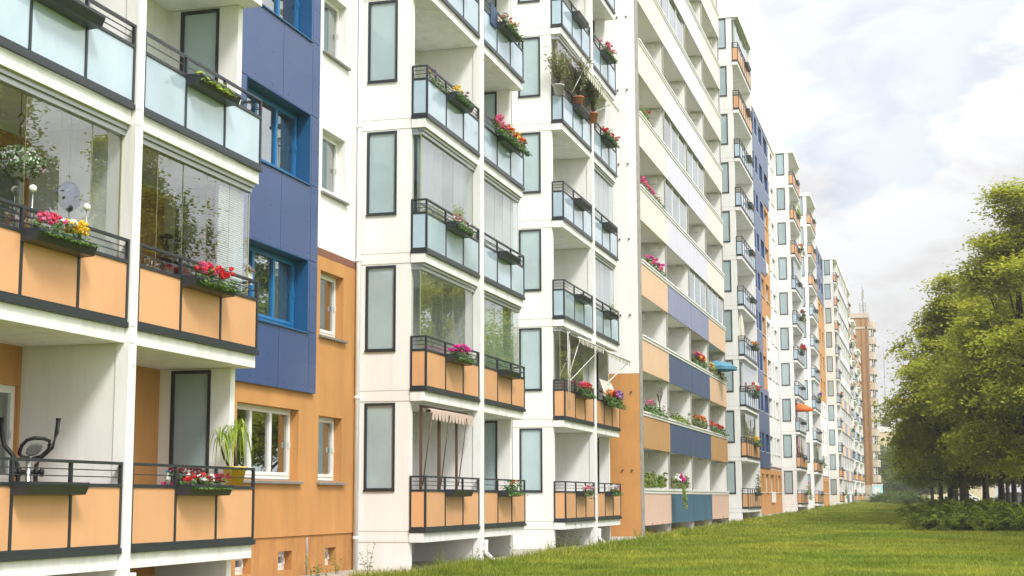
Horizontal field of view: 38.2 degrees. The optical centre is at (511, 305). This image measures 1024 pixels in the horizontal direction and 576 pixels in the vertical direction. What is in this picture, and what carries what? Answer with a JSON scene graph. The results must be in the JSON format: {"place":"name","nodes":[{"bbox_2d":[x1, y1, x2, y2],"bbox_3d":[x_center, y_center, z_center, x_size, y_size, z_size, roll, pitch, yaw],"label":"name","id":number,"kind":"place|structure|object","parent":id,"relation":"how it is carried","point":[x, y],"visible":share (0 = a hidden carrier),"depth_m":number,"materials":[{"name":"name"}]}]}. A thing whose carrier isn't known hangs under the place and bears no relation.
{"place":"outdoors","nodes":[
{"label":"outdoors","id":0,"kind":"place"},
{"bbox_2d":[343,498,1023,575],"bbox_3d":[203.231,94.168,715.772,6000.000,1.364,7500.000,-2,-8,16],"label":"lawn","id":1,"kind":"structure","parent":0,"point":[802,555],"depth_m":35.64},
{"bbox_2d":[0,0,363,575],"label":"apartment building","id":2,"kind":"structure","parent":1,"relation":"on","point":[133,362],"depth_m":21.03,"materials":[{"name":"white concrete"}]},
{"bbox_2d":[0,384,14,481],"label":"window","id":3,"kind":"structure","parent":2,"relation":"in","point":[9,390],"depth_m":18.70,"materials":[{"name":"white plastic"}]},
{"bbox_2d":[0,163,23,227],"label":"window","id":4,"kind":"structure","parent":2,"relation":"in","point":[5,182],"depth_m":19.07,"materials":[{"name":"glass"}]},
{"bbox_2d":[0,93,46,182],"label":"hanging basket","id":5,"kind":"object","parent":2,"relation":"hanging from","point":[12,167],"visible":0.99,"depth_m":16.96,"materials":[{"name":"white plastic"}]},
{"bbox_2d":[0,417,60,550],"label":"cross trainer","id":6,"kind":"object","parent":2,"relation":"on","point":[33,449],"visible":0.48,"depth_m":17.34,"materials":[{"name":"black plastic"}]},
{"bbox_2d":[31,211,99,246],"bbox_3d":[-5.155,-0.884,16.920,0.440,0.337,1.023,-2,-8,16],"label":"flower box plant","id":7,"kind":"object","parent":2,"relation":"in","point":[70,227],"visible":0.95,"depth_m":16.93,"materials":[{"name":"pink plant"}]},
{"bbox_2d":[56,117,83,212],"bbox_3d":[-5.416,-1.723,18.172,0.219,1.201,0.471,-2,-8,16],"label":"paper flower","id":8,"kind":"object","parent":2,"relation":"hanging from","point":[69,191],"visible":0.98,"depth_m":18.02,"materials":[{"name":"white paper"}]},
{"bbox_2d":[161,479,201,484],"bbox_3d":[-4.443,2.465,20.102,0.200,0.200,1.000,-2,-8,16],"label":"flower box","id":9,"kind":"object","parent":2,"relation":"attached to","point":[163,483],"visible":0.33,"depth_m":19.71,"materials":[{"name":"pink plastic"}]},
{"bbox_2d":[165,467,208,484],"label":"flower box plant","id":10,"kind":"object","parent":9,"relation":"in","point":[196,471],"visible":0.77,"depth_m":20.02,"materials":[{"name":"red plant"}]},
{"bbox_2d":[157,254,215,267],"bbox_3d":[-4.914,-0.669,22.311,0.900,0.145,0.200,-2,-8,16],"label":"table","id":11,"kind":"object","parent":2,"relation":"attached to","point":[168,259],"depth_m":22.29,"materials":[{"name":"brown metal"}]},
{"bbox_2d":[191,230,209,254],"bbox_3d":[-4.687,-0.941,22.271,0.280,0.380,0.273,-2,-8,16],"label":"lantern","id":12,"kind":"object","parent":11,"relation":"on","point":[200,248],"visible":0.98,"depth_m":22.21,"materials":[{"name":"white metal"}]},
{"bbox_2d":[169,370,210,481],"bbox_3d":[-4.793,1.866,22.129,0.672,1.770,0.199,-2,-8,16],"label":"window","id":13,"kind":"structure","parent":2,"relation":"in","point":[189,437],"depth_m":22.11,"materials":[{"name":"glass"}]},
{"bbox_2d":[174,186,215,278],"bbox_3d":[-4.802,-0.910,22.494,0.672,1.770,0.199,-2,-8,16],"label":"window","id":14,"kind":"structure","parent":2,"relation":"in","point":[194,201],"depth_m":22.50,"materials":[{"name":"glass"}]},
{"bbox_2d":[179,8,219,81],"bbox_3d":[-4.811,-3.687,22.859,0.672,1.770,0.199,-2,-8,16],"label":"window","id":15,"kind":"structure","parent":2,"relation":"in","point":[199,33],"depth_m":22.88,"materials":[{"name":"glass"}]},
{"bbox_2d":[182,472,233,489],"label":"flower box plant","id":16,"kind":"object","parent":2,"relation":"on","point":[199,478],"visible":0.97,"depth_m":20.00,"materials":[{"name":"red plant"}]},
{"bbox_2d":[189,261,246,293],"bbox_3d":[-4.120,-0.398,20.495,0.500,0.384,1.088,-2,-8,16],"label":"flower box plant","id":17,"kind":"object","parent":2,"relation":"on","point":[208,268],"visible":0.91,"depth_m":20.43,"materials":[{"name":"red plant"}]},
{"bbox_2d":[205,221,240,265],"bbox_3d":[-4.386,-0.937,22.213,0.710,0.854,0.087,-2,-8,16],"label":"sun mask","id":18,"kind":"object","parent":2,"relation":"attached to","point":[215,243],"visible":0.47,"depth_m":22.22,"materials":[{"name":"grey metal"}]},
{"bbox_2d":[206,419,253,485],"bbox_3d":[-4.092,2.147,21.610,0.568,0.972,0.702,-2,-8,16],"label":"potted dracaena","id":19,"kind":"object","parent":2,"relation":"on","point":[239,430],"visible":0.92,"depth_m":21.57,"materials":[{"name":"green"}]},
{"bbox_2d":[244,243,294,327],"bbox_3d":[-4.499,-0.348,26.396,0.210,1.290,2.695,-2,-8,16],"label":"window","id":20,"kind":"structure","parent":2,"relation":"in","point":[270,268],"depth_m":26.85,"materials":[{"name":"blue"}]},
{"bbox_2d":[237,403,302,483],"bbox_3d":[-4.383,2.450,25.948,0.400,1.355,2.690,-2,-8,16],"label":"window","id":21,"kind":"structure","parent":2,"relation":"in","point":[273,416],"depth_m":26.43,"materials":[{"name":"white plastic"}]},
{"bbox_2d":[247,86,296,176],"bbox_3d":[-4.508,-3.124,26.761,0.210,1.290,2.695,-2,-8,16],"label":"window","id":22,"kind":"structure","parent":2,"relation":"in","point":[275,119],"depth_m":27.32,"materials":[{"name":"blue"}]},
{"bbox_2d":[262,0,298,28],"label":"window","id":23,"kind":"structure","parent":2,"relation":"in","point":[283,8],"depth_m":28.12,"materials":[{"name":"blue"}]},
{"bbox_2d":[316,417,345,484],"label":"window","id":24,"kind":"structure","parent":2,"relation":"in","point":[321,477],"depth_m":28.92,"materials":[{"name":"white plastic"}]},
{"bbox_2d":[318,273,347,343],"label":"window","id":25,"kind":"structure","parent":2,"relation":"in","point":[331,333],"depth_m":29.24,"materials":[{"name":"white plastic"}]},
{"bbox_2d":[320,134,349,205],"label":"window","id":26,"kind":"structure","parent":2,"relation":"in","point":[333,194],"depth_m":29.60,"materials":[{"name":"white plastic"}]},
{"bbox_2d":[322,0,350,70],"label":"window","id":27,"kind":"structure","parent":2,"relation":"in","point":[327,3],"depth_m":29.99,"materials":[{"name":"white plastic"}]},
{"bbox_2d":[318,0,525,569],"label":"apartment building","id":28,"kind":"structure","parent":1,"relation":"on","point":[436,283],"depth_m":31.59,"materials":[{"name":"white concrete"}]},
{"bbox_2d":[363,403,394,491],"bbox_3d":[-2.642,2.855,29.708,0.672,1.770,0.199,-2,-8,16],"label":"window","id":29,"kind":"structure","parent":28,"relation":"in","point":[379,418],"depth_m":29.67,"materials":[{"name":"glass"}]},
{"bbox_2d":[364,265,395,351],"bbox_3d":[-2.650,0.079,30.073,0.672,1.770,0.199,-2,-8,16],"label":"window","id":30,"kind":"structure","parent":28,"relation":"in","point":[380,293],"depth_m":30.03,"materials":[{"name":"glass"}]},
{"bbox_2d":[366,130,396,216],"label":"window","id":31,"kind":"structure","parent":28,"relation":"in","point":[381,193],"depth_m":30.40,"materials":[{"name":"glass"}]},
{"bbox_2d":[367,0,397,83],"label":"window","id":32,"kind":"structure","parent":28,"relation":"in","point":[382,15],"depth_m":30.77,"materials":[{"name":"glass"}]},
{"bbox_2d":[419,405,473,489],"bbox_3d":[-1.342,3.458,31.051,0.200,2.540,3.150,-2,-8,16],"label":"awning","id":33,"kind":"object","parent":28,"relation":"on","point":[439,413],"visible":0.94,"depth_m":30.75,"materials":[{"name":"fabric"}]},
{"bbox_2d":[447,85,473,106],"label":"flower box plant","id":34,"kind":"object","parent":28,"relation":"on","point":[461,95],"visible":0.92,"depth_m":31.77,"materials":[{"name":"green plant"}]},
{"bbox_2d":[447,344,474,363],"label":"flower box plant","id":35,"kind":"object","parent":28,"relation":"on","point":[465,350],"visible":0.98,"depth_m":31.15,"materials":[{"name":"pink plant"}]},
{"bbox_2d":[484,421,496,492],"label":"window","id":36,"kind":"structure","parent":28,"relation":"in","point":[490,427],"depth_m":36.63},
{"bbox_2d":[484,91,496,133],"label":"window","id":37,"kind":"structure","parent":28,"relation":"in","point":[490,98],"depth_m":37.77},
{"bbox_2d":[492,114,531,156],"bbox_3d":[-0.021,-4.100,35.771,0.534,0.519,2.671,-2,-8,16],"label":"flower box plant","id":38,"kind":"object","parent":28,"relation":"on","point":[505,131],"visible":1,"depth_m":35.48,"materials":[{"name":"green plant"}]},
{"bbox_2d":[500,12,525,40],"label":"flower box plant","id":39,"kind":"object","parent":28,"relation":"on","point":[513,25],"visible":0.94,"depth_m":35.97,"materials":[{"name":"green plant"}]},
{"bbox_2d":[303,512,787,575],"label":"gravel strip","id":40,"kind":"object","parent":1,"relation":"on","point":[341,573],"visible":0.04,"depth_m":32.49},
{"bbox_2d":[511,0,621,548],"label":"apartment building","id":41,"kind":"structure","parent":1,"relation":"on","point":[567,238],"depth_m":42.52,"materials":[{"name":"white concrete"}]},
{"bbox_2d":[518,36,539,97],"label":"window","id":42,"kind":"structure","parent":41,"relation":"in","point":[531,87],"depth_m":42.32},
{"bbox_2d":[518,132,540,193],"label":"window","id":43,"kind":"structure","parent":41,"relation":"in","point":[532,164],"depth_m":41.95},
{"bbox_2d":[519,328,541,390],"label":"window","id":44,"kind":"structure","parent":41,"relation":"in","point":[530,339],"depth_m":41.26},
{"bbox_2d":[519,229,541,291],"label":"window","id":45,"kind":"structure","parent":41,"relation":"in","point":[530,239],"depth_m":41.62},
{"bbox_2d":[519,428,542,492],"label":"window","id":46,"kind":"structure","parent":41,"relation":"in","point":[530,439],"depth_m":40.89,"materials":[{"name":"glass"}]},
{"bbox_2d":[541,40,573,95],"bbox_3d":[1.232,-6.701,41.953,0.881,1.496,1.205,-6,-9,36],"label":"potted oleander","id":47,"kind":"object","parent":41,"relation":"on","point":[558,86],"visible":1,"depth_m":41.85,"materials":[{"name":"green"}]},
{"bbox_2d":[565,55,596,106],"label":"potted oleander","id":48,"kind":"object","parent":41,"relation":"on","point":[578,98],"visible":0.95,"depth_m":43.11,"materials":[{"name":"plant"}]},
{"bbox_2d":[573,381,595,398],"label":"flower box plant","id":49,"kind":"object","parent":41,"relation":"on","point":[584,387],"visible":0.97,"depth_m":42.30,"materials":[{"name":"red plant"}]},
{"bbox_2d":[566,331,604,409],"bbox_3d":[2.121,1.996,42.705,0.425,2.200,3.430,-2,-8,16],"label":"striped awning","id":50,"kind":"object","parent":41,"relation":"attached to","point":[591,344],"visible":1,"depth_m":41.46,"materials":[{"name":"fabric"}]},
{"bbox_2d":[569,53,618,113],"bbox_3d":[2.545,-6.463,45.256,0.500,1.263,5.001,-2,-8,16],"label":"drop awning","id":51,"kind":"object","parent":41,"relation":"attached to","point":[603,92],"visible":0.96,"depth_m":44.55,"materials":[{"name":"beige fabric"}]},
{"bbox_2d":[583,71,606,123],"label":"potted oleander","id":52,"kind":"object","parent":41,"relation":"on","point":[591,98],"visible":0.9,"depth_m":44.92,"materials":[{"name":"plant"}]},
{"bbox_2d":[599,389,626,409],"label":"flower box plant","id":53,"kind":"object","parent":41,"relation":"on","point":[615,396],"visible":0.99,"depth_m":45.99,"materials":[{"name":"green plant"}]},
{"bbox_2d":[605,0,729,535],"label":"apartment building","id":54,"kind":"structure","parent":1,"relation":"on","point":[668,77],"depth_m":60.96,"materials":[{"name":"white concrete"}]},
{"bbox_2d":[645,254,665,276],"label":"flower box plant","id":55,"kind":"object","parent":54,"relation":"on","point":[651,260],"visible":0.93,"depth_m":57.45,"materials":[{"name":"pink plant"}]},
{"bbox_2d":[644,471,667,488],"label":"flower box plant","id":56,"kind":"object","parent":54,"relation":"on","point":[652,481],"visible":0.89,"depth_m":55.43,"materials":[{"name":"green plant"}]},
{"bbox_2d":[643,399,669,417],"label":"flower box plant","id":57,"kind":"object","parent":54,"relation":"on","point":[655,411],"visible":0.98,"depth_m":55.75,"materials":[{"name":"green plant"}]},
{"bbox_2d":[662,0,682,45],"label":"window","id":58,"kind":"structure","parent":54,"relation":"in","point":[669,8],"depth_m":64.77,"materials":[{"name":"white plastic"}]},
{"bbox_2d":[664,112,685,169],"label":"window","id":59,"kind":"structure","parent":54,"relation":"in","point":[674,141],"depth_m":63.63,"materials":[{"name":"glass"}]},
{"bbox_2d":[665,178,686,232],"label":"window","id":60,"kind":"structure","parent":54,"relation":"in","point":[675,204],"depth_m":63.29,"materials":[{"name":"glass"}]},
{"bbox_2d":[670,473,690,488],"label":"flower box plant","id":61,"kind":"object","parent":54,"relation":"on","point":[677,479],"visible":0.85,"depth_m":61.12,"materials":[{"name":"white plant"}]},
{"bbox_2d":[687,145,703,193],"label":"window","id":62,"kind":"structure","parent":54,"relation":"in","point":[695,169],"depth_m":69.15,"materials":[{"name":"glass"}]},
{"bbox_2d":[689,267,705,310],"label":"window","id":63,"kind":"structure","parent":54,"relation":"in","point":[697,285],"depth_m":68.49,"materials":[{"name":"white glass"}]},
{"bbox_2d":[689,413,707,428],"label":"flower box plant","id":64,"kind":"object","parent":54,"relation":"on","point":[699,421],"visible":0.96,"depth_m":67.13,"materials":[{"name":"green plant"}]},
{"bbox_2d":[691,351,708,369],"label":"flower box plant","id":65,"kind":"object","parent":54,"relation":"on","point":[699,358],"visible":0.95,"depth_m":67.50,"materials":[{"name":"green plant"}]},
{"bbox_2d":[707,284,722,324],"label":"window","id":66,"kind":"structure","parent":54,"relation":"in","point":[715,302],"depth_m":73.95,"materials":[{"name":"glass"}]},
{"bbox_2d":[711,360,736,371],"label":"open parasol","id":67,"kind":"object","parent":54,"relation":"on","point":[724,366],"visible":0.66,"depth_m":73.13,"materials":[{"name":"blue fabric"}]},
{"bbox_2d":[718,12,782,520],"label":"apartment building","id":68,"kind":"structure","parent":1,"relation":"on","point":[749,249],"depth_m":86.83,"materials":[{"name":"paint"}]},
{"bbox_2d":[718,18,725,48],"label":"window","id":69,"kind":"structure","parent":68,"relation":"in","point":[721,22],"depth_m":84.44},
{"bbox_2d":[719,66,726,96],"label":"window","id":70,"kind":"structure","parent":68,"relation":"in","point":[722,71],"depth_m":84.09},
{"bbox_2d":[720,114,727,144],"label":"window","id":71,"kind":"structure","parent":68,"relation":"in","point":[724,117],"depth_m":83.72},
{"bbox_2d":[721,162,728,192],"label":"window","id":72,"kind":"structure","parent":68,"relation":"in","point":[725,165],"depth_m":83.35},
{"bbox_2d":[722,211,730,241],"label":"window","id":73,"kind":"structure","parent":68,"relation":"in","point":[725,214],"depth_m":82.99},
{"bbox_2d":[723,260,731,291],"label":"window","id":74,"kind":"structure","parent":68,"relation":"in","point":[726,263],"depth_m":82.62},
{"bbox_2d":[724,310,732,341],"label":"window","id":75,"kind":"structure","parent":68,"relation":"in","point":[727,313],"depth_m":82.26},
{"bbox_2d":[725,360,733,391],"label":"window","id":76,"kind":"structure","parent":68,"relation":"in","point":[729,375],"depth_m":81.86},
{"bbox_2d":[726,410,734,442],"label":"window","id":77,"kind":"structure","parent":68,"relation":"in","point":[730,414],"depth_m":81.54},
{"bbox_2d":[728,461,735,493],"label":"window","id":78,"kind":"structure","parent":68,"relation":"in","point":[731,464],"depth_m":81.16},
{"bbox_2d":[773,149,808,511],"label":"apartment building","id":79,"kind":"structure","parent":1,"relation":"on","point":[793,423],"depth_m":116.87,"materials":[{"name":"white concrete"}]},
{"bbox_2d":[776,153,783,175],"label":"window","id":80,"kind":"structure","parent":79,"relation":"in","point":[779,157],"depth_m":118.00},
{"bbox_2d":[776,188,784,209],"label":"window","id":81,"kind":"structure","parent":79,"relation":"in","point":[780,191],"depth_m":117.63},
{"bbox_2d":[777,222,785,244],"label":"window","id":82,"kind":"structure","parent":79,"relation":"in","point":[781,226],"depth_m":117.26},
{"bbox_2d":[778,257,786,279],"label":"window","id":83,"kind":"structure","parent":79,"relation":"in","point":[782,261],"depth_m":116.91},
{"bbox_2d":[779,292,787,314],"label":"window","id":84,"kind":"structure","parent":79,"relation":"in","point":[783,296],"depth_m":116.54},
{"bbox_2d":[780,328,788,349],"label":"window","id":85,"kind":"structure","parent":79,"relation":"in","point":[784,332],"depth_m":116.17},
{"bbox_2d":[781,363,789,385],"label":"window","id":86,"kind":"structure","parent":79,"relation":"in","point":[785,367],"depth_m":115.81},
{"bbox_2d":[782,399,790,421],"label":"window","id":87,"kind":"structure","parent":79,"relation":"in","point":[786,403],"depth_m":115.44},
{"bbox_2d":[783,435,791,457],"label":"window","id":88,"kind":"structure","parent":79,"relation":"in","point":[787,439],"depth_m":115.07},
{"bbox_2d":[784,471,792,493],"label":"window","id":89,"kind":"structure","parent":79,"relation":"in","point":[788,475],"depth_m":114.71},
{"bbox_2d":[799,192,828,508],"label":"apartment building","id":90,"kind":"structure","parent":1,"relation":"on","point":[814,359],"depth_m":135.61,"materials":[{"name":"white concrete"}]},
{"bbox_2d":[823,257,845,504],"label":"apartment building","id":91,"kind":"structure","parent":1,"relation":"on","point":[833,373],"depth_m":169.56,"materials":[{"name":"paint"}]},
{"bbox_2d":[837,262,853,502],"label":"apartment building","id":92,"kind":"structure","parent":1,"relation":"on","point":[845,386],"depth_m":181.97,"materials":[{"name":"paint"}]},
{"bbox_2d":[847,286,856,500],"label":"apartment building","id":93,"kind":"structure","parent":1,"relation":"on","point":[851,391],"depth_m":197.51,"materials":[{"name":"white concrete"}]},
{"bbox_2d":[850,319,861,500],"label":"apartment building","id":94,"kind":"structure","parent":1,"relation":"on","point":[855,408],"depth_m":210.42,"materials":[{"name":"white concrete"}]},
{"bbox_2d":[856,349,865,500],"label":"apartment building","id":95,"kind":"structure","parent":1,"relation":"on","point":[861,420],"depth_m":223.93,"materials":[{"name":"white concrete"}]},
{"bbox_2d":[850,313,880,499],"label":"tower block","id":96,"kind":"structure","parent":1,"relation":"on","point":[865,330],"depth_m":238.70,"materials":[{"name":"concrete"}]},
{"bbox_2d":[878,444,909,493],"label":"linden tree","id":97,"kind":"object","parent":1,"relation":"on","point":[883,475],"visible":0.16,"depth_m":278.28,"materials":[{"name":"green plant"}]},
{"bbox_2d":[884,491,930,503],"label":"round shrub","id":98,"kind":"object","parent":1,"relation":"on","point":[911,498],"visible":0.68,"depth_m":175.40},
{"bbox_2d":[881,456,936,494],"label":"linden tree","id":99,"kind":"object","parent":1,"relation":"on","point":[921,492],"visible":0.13,"depth_m":262.43,"materials":[{"name":"green plant"}]},
{"bbox_2d":[880,446,946,503],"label":"linden tree","id":100,"kind":"object","parent":1,"relation":"on","point":[931,489],"depth_m":165.32,"materials":[{"name":"green plant"}]},
{"bbox_2d":[879,399,978,499],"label":"linden tree","id":101,"kind":"object","parent":1,"relation":"on","point":[941,492],"visible":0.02,"depth_m":118.14,"materials":[{"name":"green plant"}]},
{"bbox_2d":[877,398,994,498],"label":"building","id":102,"kind":"structure","parent":1,"relation":"on","point":[976,493],"depth_m":319.02,"materials":[{"name":"beige"}]},
{"bbox_2d":[866,272,1021,505],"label":"linden tree","id":103,"kind":"object","parent":1,"relation":"on","point":[930,330],"visible":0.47,"depth_m":76.57,"materials":[{"name":"green plant"}]},
{"bbox_2d":[889,498,1003,526],"bbox_3d":[18.878,8.882,62.565,5.774,1.472,5.070,3,-8,-25],"label":"juniper bush","id":104,"kind":"object","parent":1,"relation":"on","point":[943,503],"visible":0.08,"depth_m":62.54,"materials":[{"name":"green plant"}]},
{"bbox_2d":[882,426,1018,498],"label":"linden tree","id":105,"kind":"object","parent":1,"relation":"on","point":[953,482],"visible":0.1,"depth_m":94.99,"materials":[{"name":"green plant"}]},
{"bbox_2d":[897,504,1012,530],"bbox_3d":[17.400,8.478,58.401,4.823,1.235,4.606,1,-8,-6],"label":"juniper bush","id":106,"kind":"object","parent":1,"relation":"on","point":[953,518],"visible":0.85,"depth_m":57.79,"materials":[{"name":"green plant"}]},
{"bbox_2d":[905,176,1023,476],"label":"linden tree","id":107,"kind":"object","parent":1,"relation":"on","point":[994,365],"visible":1,"depth_m":66.43,"materials":[{"name":"green plant"}]},
{"bbox_2d":[905,288,1023,502],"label":"linden tree","id":108,"kind":"object","parent":1,"relation":"on","point":[985,489],"visible":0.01,"depth_m":85.98,"materials":[{"name":"green plant"}]},
{"bbox_2d":[921,498,1017,527],"bbox_3d":[19.696,8.499,59.582,5.774,1.472,5.070,4,-8,-27],"label":"juniper bush","id":109,"kind":"object","parent":1,"relation":"on","point":[1002,505],"visible":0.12,"depth_m":59.23,"materials":[{"name":"green plant"}]},
{"bbox_2d":[969,296,1021,502],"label":"linden tree","id":110,"kind":"object","parent":1,"relation":"on","point":[1001,491],"visible":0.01,"depth_m":93.31,"materials":[{"name":"green plant"}]},
{"bbox_2d":[976,506,1023,530],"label":"juniper bush","id":111,"kind":"object","parent":1,"relation":"on","point":[1009,524],"visible":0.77,"depth_m":56.49,"materials":[{"name":"green plant"}]},
{"bbox_2d":[985,290,1023,507],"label":"linden tree","id":112,"kind":"object","parent":1,"relation":"on","point":[1004,299],"visible":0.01,"depth_m":91.11,"materials":[{"name":"green plant"}]},
{"bbox_2d":[995,469,1022,507],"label":"linden tree","id":113,"kind":"object","parent":1,"relation":"on","point":[1014,499],"depth_m":105.35,"materials":[{"name":"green plant"}]},
{"bbox_2d":[717,0,1023,496],"label":"sky","id":114,"kind":"structure","parent":0,"point":[892,114],"materials":[{"name":"white"}]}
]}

